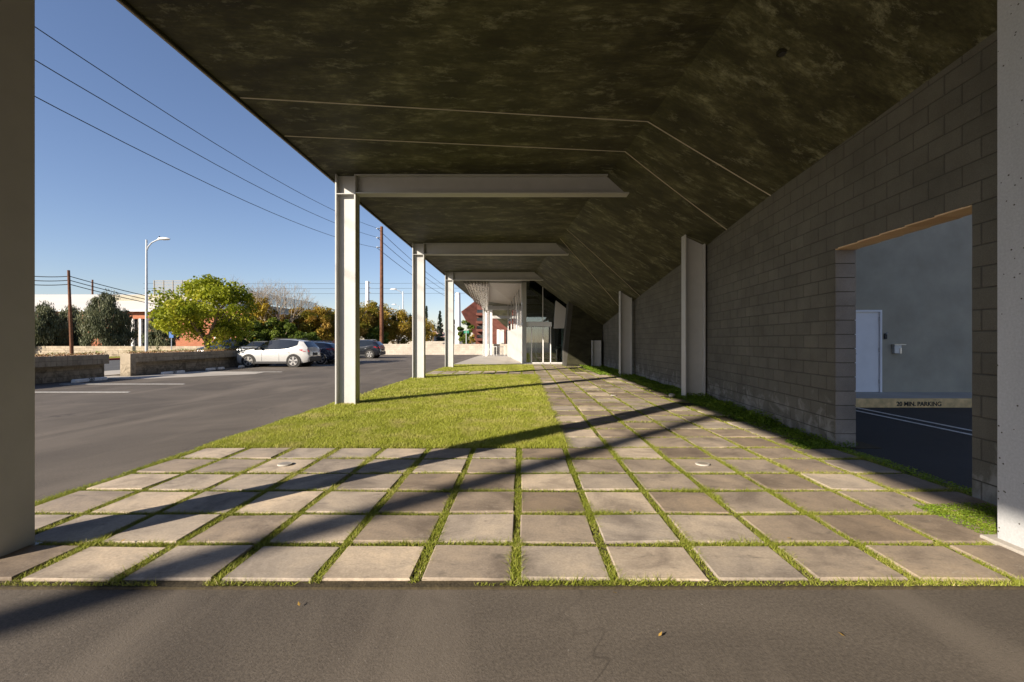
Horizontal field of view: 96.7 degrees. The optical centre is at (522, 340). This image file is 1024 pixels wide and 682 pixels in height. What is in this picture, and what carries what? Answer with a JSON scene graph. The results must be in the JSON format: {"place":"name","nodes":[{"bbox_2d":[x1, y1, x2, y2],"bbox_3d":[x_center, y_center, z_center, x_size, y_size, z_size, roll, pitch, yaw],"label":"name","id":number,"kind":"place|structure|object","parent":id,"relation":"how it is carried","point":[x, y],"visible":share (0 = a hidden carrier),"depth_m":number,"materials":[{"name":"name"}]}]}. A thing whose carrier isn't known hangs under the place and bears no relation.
{"place":"outdoors","nodes":[
{"label":"outdoors","id":0,"kind":"place"},
{"bbox_2d":[104,370,119,375],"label":"pavement","id":1,"kind":"structure","parent":0,"point":[112,373],"depth_m":20.58,"materials":[{"name":"concrete"}]},
{"bbox_2d":[146,274,258,348],"bbox_3d":[-18.403,-1.157,26.433,5.510,5.474,4.986,0,0,-41],"label":"tree","id":2,"kind":"object","parent":1,"relation":"on","point":[178,314],"visible":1,"depth_m":25.80,"materials":[{"name":"green plant"}]},
{"bbox_2d":[362,326,389,343],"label":"shrub","id":3,"kind":"object","parent":1,"relation":"on","point":[374,333],"visible":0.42,"depth_m":56.15,"materials":[{"name":"green plant"}]},
{"bbox_2d":[390,288,403,309],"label":"street lamp","id":4,"kind":"object","parent":1,"relation":"on","point":[402,299],"visible":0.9,"depth_m":70.96,"materials":[{"name":"metal"}]},
{"bbox_2d":[426,318,437,340],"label":"tree","id":5,"kind":"object","parent":1,"relation":"on","point":[432,335],"visible":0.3,"depth_m":89.77,"materials":[{"name":"green plant"}]},
{"bbox_2d":[197,338,247,350],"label":"street car","id":6,"kind":"object","parent":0,"point":[240,343],"visible":0.05,"depth_m":40.32,"materials":[{"name":"black paint"}]},
{"bbox_2d":[35,0,473,338],"label":"sky","id":7,"kind":"structure","parent":0,"point":[99,198],"materials":[{"name":"blue"}]},
{"bbox_2d":[104,343,475,370],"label":"road","id":8,"kind":"structure","parent":0,"point":[113,365],"depth_m":28.64,"materials":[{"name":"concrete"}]},
{"bbox_2d":[145,236,169,351],"bbox_3d":[-24.064,-2.688,30.000,1.645,8.436,0.340,0,0,0],"label":"street lamp","id":9,"kind":"object","parent":8,"relation":"on","point":[146,288],"visible":0.97,"depth_m":29.95,"materials":[{"name":"metal"}]},
{"bbox_2d":[169,332,173,349],"bbox_3d":[-27.771,0.399,36.000,0.340,2.262,0.060,0,0,0],"label":"blue sign","id":10,"kind":"object","parent":8,"relation":"on","point":[171,336],"visible":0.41,"depth_m":35.97,"materials":[{"name":"metal"}]},
{"bbox_2d":[207,275,281,339],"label":"bare tree","id":11,"kind":"object","parent":8,"relation":"on","point":[253,293],"visible":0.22,"depth_m":45.97,"materials":[{"name":"brown plant"}]},
{"bbox_2d":[239,341,267,349],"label":"street car","id":12,"kind":"object","parent":8,"relation":"on","point":[255,344],"visible":0.05,"depth_m":41.60,"materials":[{"name":"black metal"}]},
{"bbox_2d":[242,320,271,342],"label":"shrub","id":13,"kind":"object","parent":8,"relation":"on","point":[258,333],"visible":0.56,"depth_m":43.54,"materials":[{"name":"green plant"}]},
{"bbox_2d":[242,294,277,339],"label":"tree","id":14,"kind":"object","parent":8,"relation":"on","point":[263,314],"visible":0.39,"depth_m":45.50,"materials":[{"name":"yellow plant"}]},
{"bbox_2d":[238,279,294,319],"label":"bare tree","id":15,"kind":"object","parent":8,"relation":"on","point":[270,302],"visible":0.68,"depth_m":47.30,"materials":[{"name":"brown plant"}]},
{"bbox_2d":[264,317,296,340],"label":"shrub","id":16,"kind":"object","parent":8,"relation":"on","point":[286,328],"visible":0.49,"depth_m":44.75,"materials":[{"name":"green plant"}]},
{"bbox_2d":[248,280,317,322],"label":"bare tree","id":17,"kind":"object","parent":8,"relation":"on","point":[291,318],"visible":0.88,"depth_m":46.35,"materials":[{"name":"brown plant"}]},
{"bbox_2d":[279,306,311,332],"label":"tree","id":18,"kind":"object","parent":8,"relation":"on","point":[298,321],"visible":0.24,"depth_m":49.10,"materials":[{"name":"green plant"}]},
{"bbox_2d":[272,290,319,324],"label":"bare tree","id":19,"kind":"object","parent":8,"relation":"on","point":[292,303],"visible":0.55,"depth_m":50.15,"materials":[{"name":"brown plant"}]},
{"bbox_2d":[288,330,320,341],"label":"shrub","id":20,"kind":"object","parent":8,"relation":"on","point":[312,336],"visible":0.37,"depth_m":43.55,"materials":[{"name":"green plant"}]},
{"bbox_2d":[299,305,334,342],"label":"tree","id":21,"kind":"object","parent":8,"relation":"on","point":[320,321],"visible":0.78,"depth_m":48.74,"materials":[{"name":"yellow plant"}]},
{"bbox_2d":[334,306,375,339],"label":"tree","id":22,"kind":"object","parent":8,"relation":"on","point":[366,317],"visible":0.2,"depth_m":55.62,"materials":[{"name":"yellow plant"}]},
{"bbox_2d":[365,281,370,305],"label":"utility pole","id":23,"kind":"object","parent":8,"relation":"on","point":[367,296],"visible":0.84,"depth_m":79.78,"materials":[{"name":"white metal"}]},
{"bbox_2d":[143,283,391,283],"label":"overhead wire","id":24,"kind":"object","parent":23,"relation":"attached to","point":[326,283],"visible":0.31,"depth_m":81.82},
{"bbox_2d":[183,293,411,293],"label":"overhead wire","id":25,"kind":"object","parent":23,"relation":"attached to","point":[334,293],"visible":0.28,"depth_m":81.85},
{"bbox_2d":[307,288,404,288],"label":"overhead wire","id":26,"kind":"object","parent":23,"relation":"attached to","point":[360,288],"visible":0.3,"depth_m":81.48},
{"bbox_2d":[436,311,444,340],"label":"conifer","id":27,"kind":"object","parent":8,"relation":"on","point":[440,330],"visible":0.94,"depth_m":119.84,"materials":[{"name":"green plant"}]},
{"bbox_2d":[360,300,394,338],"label":"tree","id":28,"kind":"object","parent":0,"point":[374,309],"visible":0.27,"depth_m":58.93,"materials":[{"name":"yellow plant"}]},
{"bbox_2d":[461,302,507,343],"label":"rust red building","id":29,"kind":"structure","parent":0,"point":[472,313],"depth_m":78.00,"materials":[{"name":"red brick"}]},
{"bbox_2d":[500,330,503,343],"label":"window","id":30,"kind":"structure","parent":29,"relation":"in","point":[501,331],"depth_m":77.96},
{"bbox_2d":[492,310,507,327],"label":"overhang","id":31,"kind":"object","parent":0,"point":[504,322],"visible":0.59,"depth_m":55.00,"materials":[{"name":"concrete"}]},
{"bbox_2d":[0,355,1023,681],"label":"parking lot","id":32,"kind":"structure","parent":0,"point":[92,431],"depth_m":2.46,"materials":[{"name":"grey asphalt"}]},
{"bbox_2d":[35,354,108,383],"bbox_3d":[-17.250,1.042,10.860,0.500,0.975,15.710,0,0,0],"label":"planter","id":33,"kind":"object","parent":32,"relation":"on","point":[51,369],"visible":0.69,"depth_m":17.15,"materials":[{"name":"grey stone"}]},
{"bbox_2d":[35,351,107,356],"bbox_3d":[-17.224,0.477,10.908,0.461,0.214,15.667,0,0,0],"label":"ground cover","id":34,"kind":"object","parent":33,"relation":"on","point":[62,354],"visible":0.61,"depth_m":17.17,"materials":[{"name":"plant"}]},
{"bbox_2d":[71,377,107,382],"bbox_3d":[-16.397,1.467,17.250,0.179,0.126,1.300,0,0,0],"label":"wheel stop","id":35,"kind":"object","parent":32,"relation":"on","point":[87,379],"visible":1,"depth_m":17.11,"materials":[{"name":"concrete"}]},
{"bbox_2d":[104,371,262,378],"bbox_3d":[-16.450,1.496,20.700,8.100,0.061,4.600,0,0,0],"label":"driveway apron","id":36,"kind":"object","parent":32,"relation":"on","point":[200,373],"visible":0.6,"depth_m":20.13,"materials":[{"name":"concrete"}]},
{"bbox_2d":[120,354,135,375],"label":"end pier","id":37,"kind":"structure","parent":36,"relation":"on","point":[127,364],"depth_m":19.70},
{"bbox_2d":[161,370,184,374],"bbox_3d":[-16.347,1.467,21.300,0.179,0.126,1.300,0,0,0],"label":"wheel stop","id":38,"kind":"object","parent":36,"relation":"on","point":[173,372],"visible":1,"depth_m":21.19,"materials":[{"name":"concrete"}]},
{"bbox_2d":[130,350,257,374],"bbox_3d":[-17.250,1.042,35.025,0.500,0.975,30.540,0,0,0],"label":"planter","id":39,"kind":"object","parent":32,"relation":"on","point":[151,363],"visible":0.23,"depth_m":22.95,"materials":[{"name":"grey stone"}]},
{"bbox_2d":[126,347,254,353],"bbox_3d":[-17.223,0.473,35.074,0.455,0.218,30.477,0,0,0],"label":"ground cover","id":40,"kind":"object","parent":39,"relation":"on","point":[180,350],"visible":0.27,"depth_m":23.35,"materials":[{"name":"brown plant"}]},
{"bbox_2d":[205,367,224,370],"bbox_3d":[-16.297,1.467,24.150,0.179,0.126,1.300,0,0,0],"label":"wheel stop","id":41,"kind":"object","parent":32,"relation":"on","point":[215,368],"visible":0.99,"depth_m":24.04,"materials":[{"name":"concrete"}]},
{"bbox_2d":[237,338,320,366],"bbox_3d":[-14.667,0.710,27.450,4.407,1.751,2.018,0,0,0],"label":"parked suv","id":42,"kind":"object","parent":32,"relation":"on","point":[293,352],"visible":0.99,"depth_m":26.62,"materials":[{"name":"white paint"}]},
{"bbox_2d":[314,341,334,363],"bbox_3d":[-14.641,0.790,30.900,4.558,1.591,2.042,0,0,0],"label":"parked wagon","id":43,"kind":"object","parent":32,"relation":"on","point":[327,351],"visible":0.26,"depth_m":30.08,"materials":[{"name":"blue paint"}]},
{"bbox_2d":[360,339,385,357],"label":"parked suv","id":44,"kind":"object","parent":32,"relation":"on","point":[370,348],"visible":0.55,"depth_m":40.08,"materials":[{"name":"black paint"}]},
{"bbox_2d":[383,344,506,354],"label":"end wall","id":45,"kind":"structure","parent":32,"relation":"on","point":[435,349],"depth_m":50.60,"materials":[{"name":"beige concrete"}]},
{"bbox_2d":[456,354,561,364],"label":"entrance slab","id":46,"kind":"structure","parent":32,"relation":"on","point":[494,359],"depth_m":33.18,"materials":[{"name":"concrete"}]},
{"bbox_2d":[483,306,507,355],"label":"steel frame","id":47,"kind":"object","parent":46,"relation":"on","point":[485,326],"visible":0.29,"depth_m":45.04,"materials":[{"name":"white paint"}]},
{"bbox_2d":[489,346,504,355],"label":"handrail","id":48,"kind":"object","parent":46,"relation":"on","point":[496,349],"visible":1,"depth_m":46.48,"materials":[{"name":"white metal"}]},
{"bbox_2d":[489,305,507,354],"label":"steel frame","id":49,"kind":"object","parent":46,"relation":"on","point":[491,317],"visible":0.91,"depth_m":49.94,"materials":[{"name":"white paint"}]},
{"bbox_2d":[507,287,520,361],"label":"panel wall","id":50,"kind":"structure","parent":46,"relation":"on","point":[514,333],"depth_m":36.91,"materials":[{"name":"grey paint"}]},
{"bbox_2d":[521,283,522,362],"bbox_3d":[0.000,-1.210,30.600,0.234,5.420,0.240,0,0,0],"label":"round post","id":51,"kind":"object","parent":46,"relation":"on","point":[521,322],"visible":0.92,"depth_m":30.52,"materials":[{"name":"grey metal"}]},
{"bbox_2d":[523,282,561,362],"bbox_3d":[1.725,-1.210,30.490,3.350,5.420,0.220,0,0,0],"label":"glass entrance","id":52,"kind":"object","parent":46,"relation":"on","point":[536,324],"visible":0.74,"depth_m":30.45,"materials":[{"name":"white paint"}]},
{"bbox_2d":[526,293,566,361],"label":"entrance hall","id":53,"kind":"structure","parent":46,"relation":"on","point":[540,344],"depth_m":37.50,"materials":[{"name":"glass"}]},
{"bbox_2d":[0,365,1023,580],"bbox_3d":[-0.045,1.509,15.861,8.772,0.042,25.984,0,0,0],"label":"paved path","id":54,"kind":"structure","parent":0,"point":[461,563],"depth_m":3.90,"materials":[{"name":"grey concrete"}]},
{"bbox_2d":[0,0,42,556],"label":"steel frame","id":55,"kind":"object","parent":54,"relation":"on","point":[17,274],"visible":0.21,"depth_m":3.25,"materials":[{"name":"white metal"}]},
{"bbox_2d":[277,462,292,465],"bbox_3d":[-2.870,1.485,5.500,0.170,0.016,0.170,0,0,0],"label":"ground light","id":56,"kind":"object","parent":54,"relation":"on","point":[284,463],"visible":1,"depth_m":5.49,"materials":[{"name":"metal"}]},
{"bbox_2d":[695,461,709,465],"bbox_3d":[2.180,1.485,5.510,0.170,0.016,0.170,0,0,0],"label":"ground light","id":57,"kind":"object","parent":54,"relation":"on","point":[700,463],"visible":1,"depth_m":5.49,"materials":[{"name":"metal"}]},
{"bbox_2d":[980,0,1023,555],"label":"concrete column","id":58,"kind":"structure","parent":54,"relation":"on","point":[1009,535],"depth_m":3.32,"materials":[{"name":"grey concrete"}]},
{"bbox_2d":[0,364,1023,589],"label":"joint grass","id":59,"kind":"structure","parent":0,"point":[519,458],"depth_m":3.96,"materials":[{"name":"green plant"}]},
{"bbox_2d":[201,364,567,447],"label":"lawn","id":60,"kind":"structure","parent":59,"relation":"on","point":[440,414],"depth_m":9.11,"materials":[{"name":"green plant"}]},
{"bbox_2d":[335,174,628,404],"bbox_3d":[-0.964,-1.197,10.835,6.942,5.454,0.350,0,0,0],"label":"steel frame","id":61,"kind":"object","parent":60,"relation":"on","point":[350,191],"visible":0.86,"depth_m":10.82,"materials":[{"name":"white metal"}]},
{"bbox_2d":[412,243,568,377],"bbox_3d":[-1.293,-1.197,18.345,6.294,5.454,0.350,0,0,0],"label":"steel frame","id":62,"kind":"object","parent":60,"relation":"on","point":[420,252],"visible":0.88,"depth_m":18.33,"materials":[{"name":"white metal"}]},
{"bbox_2d":[445,272,542,366],"bbox_3d":[-1.626,-1.197,25.995,5.628,5.454,0.350,0,0,0],"label":"steel frame","id":63,"kind":"object","parent":60,"relation":"on","point":[451,278],"visible":0.87,"depth_m":25.98,"materials":[{"name":"white metal"}]},
{"bbox_2d":[562,301,602,365],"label":"concrete stair block","id":64,"kind":"structure","parent":59,"relation":"on","point":[582,329],"depth_m":27.10,"materials":[{"name":"grey paint"}]},
{"bbox_2d":[591,340,600,365],"bbox_3d":[4.345,0.750,26.850,0.550,1.560,0.340,0,0,0],"label":"wall post","id":65,"kind":"object","parent":59,"relation":"on","point":[596,352],"depth_m":26.84,"materials":[{"name":"grey paint"}]},
{"bbox_2d":[619,291,631,374],"bbox_3d":[4.410,-0.305,19.550,0.520,3.669,0.340,0,0,0],"label":"wall post","id":66,"kind":"object","parent":59,"relation":"on","point":[625,334],"depth_m":19.54,"materials":[{"name":"grey paint"}]},
{"bbox_2d":[681,235,705,397],"bbox_3d":[4.515,-0.628,12.050,0.550,4.316,0.340,0,0,0],"label":"wall post","id":67,"kind":"object","parent":59,"relation":"on","point":[693,316],"depth_m":12.04,"materials":[{"name":"grey paint"}]},
{"bbox_2d":[580,365,996,533],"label":"weeds","id":68,"kind":"object","parent":59,"relation":"on","point":[720,406],"visible":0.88,"depth_m":6.99,"materials":[{"name":"green plant"}]},
{"bbox_2d":[601,31,996,504],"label":"block wall","id":69,"kind":"structure","parent":59,"relation":"on","point":[780,303],"depth_m":6.53,"materials":[{"name":"grey concrete"}]},
{"bbox_2d":[116,0,996,324],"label":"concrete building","id":70,"kind":"structure","parent":69,"relation":"on","point":[702,122],"depth_m":6.89,"materials":[{"name":"paint"}]},
{"bbox_2d":[464,281,488,313],"bbox_3d":[-3.694,-3.349,37.931,1.694,1.362,16.053,0,0,-5],"label":"corrugated canopy","id":71,"kind":"object","parent":70,"relation":"hanging from","point":[478,292],"visible":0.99,"depth_m":33.72,"materials":[{"name":"silver metal"}]},
{"bbox_2d":[489,282,520,304],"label":"soffit","id":72,"kind":"structure","parent":70,"relation":"attached to","point":[503,293],"depth_m":35.28,"materials":[{"name":"paint"}]},
{"bbox_2d":[554,301,565,327],"bbox_3d":[2.555,-1.754,30.200,0.956,1.826,0.400,0,0,0],"label":"white wedge","id":73,"kind":"object","parent":70,"relation":"hanging from","point":[560,315],"visible":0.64,"depth_m":30.00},
{"bbox_2d":[776,48,787,56],"bbox_3d":[3.173,-3.514,5.550,0.140,0.040,0.140,0,0,0],"label":"ceiling fitting","id":74,"kind":"object","parent":70,"relation":"attached to","point":[781,52],"visible":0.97,"depth_m":5.53,"materials":[{"name":"concrete"}]},
{"bbox_2d":[853,408,971,487],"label":"driveway","id":75,"kind":"structure","parent":0,"point":[942,454],"depth_m":7.05,"materials":[{"name":"grey asphalt"}]},
{"bbox_2d":[855,398,971,407],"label":"kerb","id":76,"kind":"structure","parent":75,"relation":"on","point":[913,402],"depth_m":10.42,"materials":[{"name":"beige concrete"}]},
{"bbox_2d":[856,410,971,434],"bbox_3d":[7.300,1.523,7.700,0.080,0.004,5.400,0,0,0],"label":"painted line","id":77,"kind":"object","parent":75,"relation":"on","point":[916,423],"visible":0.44,"depth_m":8.39,"materials":[{"name":"paint"}]},
{"bbox_2d":[859,408,971,430],"bbox_3d":[7.640,1.523,7.700,0.080,0.004,5.400,0,0,0],"label":"painted line","id":78,"kind":"object","parent":75,"relation":"on","point":[917,419],"visible":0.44,"depth_m":8.82,"materials":[{"name":"paint"}]},
{"bbox_2d":[856,392,971,397],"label":"walkway","id":79,"kind":"structure","parent":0,"point":[913,394],"depth_m":11.21,"materials":[{"name":"concrete"}]},
{"label":"ground","id":80,"kind":"structure","parent":0,"visible":0},
{"bbox_2d":[35,300,68,348],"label":"tree","id":81,"kind":"object","parent":80,"relation":"on","point":[48,325],"visible":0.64,"depth_m":43.85,"materials":[{"name":"green plant"}]},
{"bbox_2d":[67,270,73,354],"bbox_3d":[-39.733,-2.294,40.000,0.538,7.859,0.280,0,0,0],"label":"utility pole","id":82,"kind":"object","parent":80,"relation":"on","point":[71,346],"visible":0.79,"depth_m":39.92,"materials":[{"name":"brown wood"}]},
{"bbox_2d":[35,276,66,276],"bbox_3d":[-41.730,-5.659,38.997,4.318,0.314,0.063,0,0,-28],"label":"overhead wire","id":83,"kind":"object","parent":82,"relation":"attached to","point":[50,276],"visible":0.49,"depth_m":39.44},
{"bbox_2d":[71,284,154,304],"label":"overhead wire","id":84,"kind":"object","parent":82,"relation":"attached to","point":[110,294],"visible":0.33,"depth_m":42.95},
{"bbox_2d":[70,276,157,298],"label":"overhead wire","id":85,"kind":"object","parent":82,"relation":"attached to","point":[111,287],"visible":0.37,"depth_m":43.11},
{"bbox_2d":[71,280,156,301],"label":"overhead wire","id":86,"kind":"object","parent":82,"relation":"attached to","point":[109,290],"visible":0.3,"depth_m":42.90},
{"bbox_2d":[54,305,94,345],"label":"tree","id":87,"kind":"object","parent":80,"relation":"on","point":[76,336],"visible":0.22,"depth_m":46.59,"materials":[{"name":"green plant"}]},
{"bbox_2d":[74,288,138,345],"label":"tree","id":88,"kind":"object","parent":80,"relation":"on","point":[101,315],"visible":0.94,"depth_m":44.20,"materials":[{"name":"green plant"}]},
{"bbox_2d":[35,346,203,356],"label":"wall","id":89,"kind":"structure","parent":80,"relation":"on","point":[115,350],"depth_m":43.00,"materials":[{"name":"beige concrete"}]},
{"bbox_2d":[35,294,334,345],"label":"brick building","id":90,"kind":"structure","parent":80,"relation":"on","point":[135,308],"depth_m":57.33,"materials":[{"name":"white paint"}]},
{"bbox_2d":[127,319,144,345],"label":"window","id":91,"kind":"structure","parent":90,"relation":"in","point":[136,320],"depth_m":55.25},
{"bbox_2d":[139,319,141,345],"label":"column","id":92,"kind":"structure","parent":90,"relation":"in","point":[140,320],"depth_m":54.94,"materials":[{"name":"white paint"}]},
{"bbox_2d":[112,280,317,313],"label":"louvered building","id":93,"kind":"structure","parent":80,"relation":"on","point":[173,288],"depth_m":62.20,"materials":[{"name":"metal"}]},
{"bbox_2d":[376,226,383,343],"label":"utility pole","id":94,"kind":"object","parent":80,"relation":"on","point":[381,293],"visible":0.97,"depth_m":51.84,"materials":[{"name":"brown wood"}]},
{"bbox_2d":[35,60,374,236],"bbox_3d":[-16.702,-10.722,20.550,0.033,2.330,62.905,0,0,0],"label":"overhead wire","id":95,"kind":"object","parent":94,"relation":"attached to","point":[166,136],"visible":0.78,"depth_m":20.80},
{"bbox_2d":[35,27,375,227],"bbox_3d":[-16.702,-11.883,20.550,0.033,2.408,62.905,0,0,0],"label":"overhead wire","id":96,"kind":"object","parent":94,"relation":"attached to","point":[165,112],"visible":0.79,"depth_m":20.82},
{"bbox_2d":[35,96,376,247],"bbox_3d":[-16.702,-9.497,20.550,0.033,2.380,62.905,0,0,0],"label":"overhead wire","id":97,"kind":"object","parent":94,"relation":"attached to","point":[170,165],"visible":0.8,"depth_m":20.49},
{"bbox_2d":[385,307,411,343],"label":"tree","id":98,"kind":"object","parent":80,"relation":"on","point":[401,330],"visible":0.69,"depth_m":60.76,"materials":[{"name":"yellow plant"}]},
{"bbox_2d":[388,341,444,343],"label":"distant wall","id":99,"kind":"structure","parent":80,"relation":"on","point":[435,342],"depth_m":70.00,"materials":[{"name":"beige concrete"}]},
{"bbox_2d":[411,321,433,340],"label":"tree","id":100,"kind":"object","parent":80,"relation":"on","point":[428,330],"visible":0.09,"depth_m":71.78,"materials":[{"name":"green plant"}]},
{"bbox_2d":[455,293,460,343],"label":"utility pole","id":101,"kind":"object","parent":80,"relation":"on","point":[457,311],"visible":0.85,"depth_m":99.49,"materials":[{"name":"white metal"}]},
{"bbox_2d":[457,320,474,343],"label":"tree","id":102,"kind":"object","parent":80,"relation":"on","point":[462,334],"visible":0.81,"depth_m":71.52,"materials":[{"name":"green plant"}]},
{"bbox_2d":[468,334,476,343],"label":"shrub","id":103,"kind":"object","parent":80,"relation":"on","point":[472,339],"visible":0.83,"depth_m":66.18,"materials":[{"name":"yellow plant"}]},
{"bbox_2d":[497,329,499,343],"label":"free post","id":104,"kind":"object","parent":80,"relation":"on","point":[498,336],"visible":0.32,"depth_m":58.00,"materials":[{"name":"white paint"}]},
{"bbox_2d":[855,214,971,391],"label":"stucco building","id":105,"kind":"structure","parent":80,"relation":"on","point":[913,291],"depth_m":11.80,"materials":[{"name":"white paint"}]},
{"bbox_2d":[855,310,881,391],"bbox_3d":[8.910,0.262,11.835,0.820,2.133,0.130,0,0,0],"label":"door","id":106,"kind":"structure","parent":105,"relation":"in","point":[868,334],"depth_m":11.83,"materials":[{"name":"white paint"}]},
{"bbox_2d":[891,344,905,352],"bbox_3d":[9.700,0.203,11.737,0.300,0.235,0.120,0,0,0],"label":"utility box","id":107,"kind":"object","parent":105,"relation":"attached to","point":[896,348],"visible":1,"depth_m":11.70,"materials":[{"name":"metal"}]},
{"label":"far verge","id":108,"kind":"structure","parent":0,"visible":0},
{"bbox_2d":[141,303,181,351],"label":"tree","id":109,"kind":"object","parent":108,"relation":"on","point":[158,337],"visible":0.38,"depth_m":43.27,"materials":[{"name":"green plant"}]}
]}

